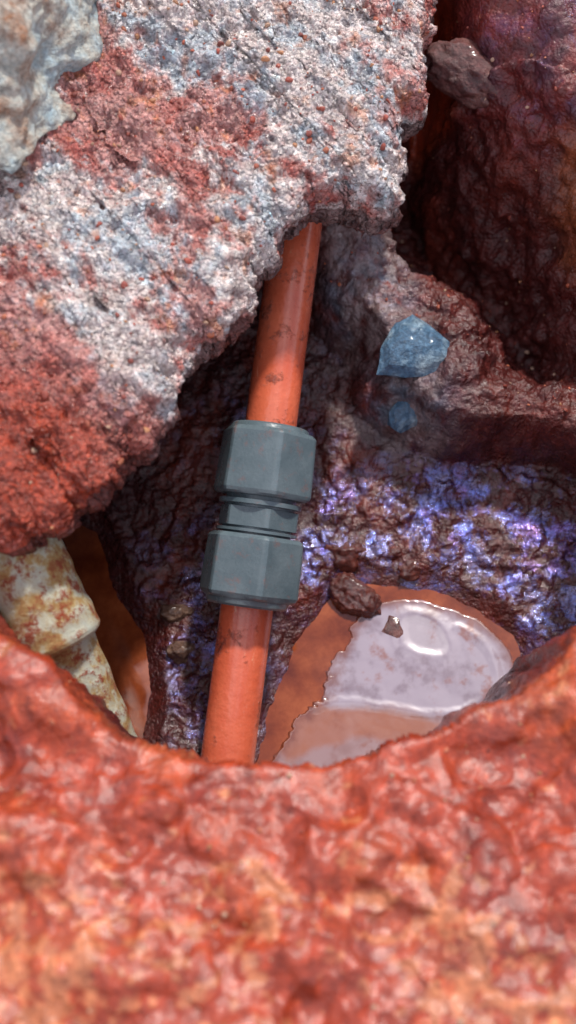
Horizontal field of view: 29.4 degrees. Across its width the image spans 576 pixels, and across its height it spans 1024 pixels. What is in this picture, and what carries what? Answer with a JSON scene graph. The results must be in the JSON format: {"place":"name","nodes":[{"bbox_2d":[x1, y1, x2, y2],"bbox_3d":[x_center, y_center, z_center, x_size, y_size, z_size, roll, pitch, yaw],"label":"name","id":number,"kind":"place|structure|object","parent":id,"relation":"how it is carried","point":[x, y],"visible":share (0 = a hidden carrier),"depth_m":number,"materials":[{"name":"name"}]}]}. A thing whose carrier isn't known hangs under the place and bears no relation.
{"place":"outdoors","nodes":[
{"label":"outdoors","id":0,"kind":"place"},
{"bbox_2d":[0,0,575,1023],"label":"ground","id":1,"kind":"structure","parent":0,"point":[462,492],"depth_m":0.52,"materials":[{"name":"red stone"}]},
{"bbox_2d":[0,538,137,736],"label":"corroded old pipe","id":2,"kind":"object","parent":1,"relation":"in","point":[46,606],"visible":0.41,"depth_m":0.58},
{"bbox_2d":[160,604,194,622],"bbox_3d":[-0.070,0.065,0.700,0.024,0.013,0.015,-1,70,-13],"label":"brown stone","id":3,"kind":"object","parent":1,"relation":"on","point":[174,613],"visible":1,"depth_m":0.69,"materials":[{"name":"brown stone"}]},
{"bbox_2d":[166,641,194,664],"bbox_3d":[-0.066,0.086,0.693,0.022,0.013,0.019,-35,73,-24],"label":"brown stone","id":4,"kind":"object","parent":1,"relation":"on","point":[178,652],"visible":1,"depth_m":0.69,"materials":[{"name":"brown stone"}]},
{"bbox_2d":[0,0,437,556],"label":"rock slab","id":5,"kind":"object","parent":1,"relation":"on","point":[88,473],"visible":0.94,"depth_m":0.60,"materials":[{"name":"grey stone"}]},
{"bbox_2d":[0,0,103,173],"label":"grey boulder","id":6,"kind":"object","parent":5,"relation":"on","point":[45,45],"visible":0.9,"depth_m":0.58,"materials":[{"name":"stone"}]},
{"bbox_2d":[200,222,321,764],"bbox_3d":[-0.014,-0.025,0.672,0.032,0.130,0.442,7,70,3],"label":"water pipe","id":7,"kind":"object","parent":1,"relation":"in","point":[233,711],"visible":0.52,"depth_m":0.66,"materials":[{"name":"plastic"}]},
{"bbox_2d":[200,420,316,610],"bbox_3d":[-0.018,0.003,0.655,0.060,0.082,0.116,7,70,3],"label":"pipe coupling","id":8,"kind":"object","parent":7,"relation":"attached to","point":[253,555],"visible":1,"depth_m":0.63,"materials":[{"name":"grey plastic"}]},
{"bbox_2d":[63,525,519,765],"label":"puddle water","id":9,"kind":"structure","parent":1,"relation":"on","point":[324,638],"depth_m":0.70,"materials":[{"name":"orange liquid"}]},
{"bbox_2d":[328,572,381,618],"bbox_3d":[0.043,0.056,0.710,0.041,0.019,0.027,40,80,7],"label":"muddy stone","id":10,"kind":"object","parent":9,"relation":"on","point":[351,594],"visible":1,"depth_m":0.70,"materials":[{"name":"brown stone"}]},
{"bbox_2d":[324,541,366,572],"bbox_3d":[0.038,0.028,0.717,0.029,0.020,0.025,-12,70,-17],"label":"muddy stone","id":11,"kind":"object","parent":1,"relation":"on","point":[346,555],"visible":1,"depth_m":0.71,"materials":[{"name":"brown stone"}]},
{"bbox_2d":[271,598,513,767],"bbox_3d":[0.067,0.117,0.694,0.165,0.011,0.134,0,70,0],"label":"plastic lid","id":12,"kind":"object","parent":1,"relation":"on","point":[429,668],"visible":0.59,"depth_m":0.69,"materials":[{"name":"plastic"}]},
{"bbox_2d":[381,615,402,637],"bbox_3d":[0.069,0.074,0.705,0.015,0.004,0.017,25,72,9],"label":"muddy stone","id":13,"kind":"object","parent":12,"relation":"on","point":[393,627],"visible":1,"depth_m":0.70,"materials":[{"name":"stone"}]},
{"bbox_2d":[387,401,417,432],"bbox_3d":[0.075,-0.066,0.710,0.025,0.011,0.028,-15,96,-8],"label":"blue stone","id":14,"kind":"object","parent":1,"relation":"on","point":[402,416],"visible":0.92,"depth_m":0.71,"materials":[{"name":"blue stone"}]},
{"bbox_2d":[398,559,420,580],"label":"muddy stone","id":15,"kind":"object","parent":1,"relation":"on","point":[409,570],"visible":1,"depth_m":0.71,"materials":[{"name":"brown stone"}]},
{"bbox_2d":[376,314,449,377],"bbox_3d":[0.079,-0.104,0.690,0.050,0.018,0.041,-3,83,-4],"label":"blue stone","id":16,"kind":"object","parent":1,"relation":"on","point":[412,346],"visible":1,"depth_m":0.68,"materials":[{"name":"blue stone"}]},
{"bbox_2d":[425,38,498,109],"bbox_3d":[0.121,-0.275,0.697,0.075,0.031,0.039,21,100,1],"label":"mauve stone","id":17,"kind":"object","parent":1,"relation":"on","point":[458,69],"visible":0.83,"depth_m":0.69,"materials":[{"name":"brown stone"}]}
]}

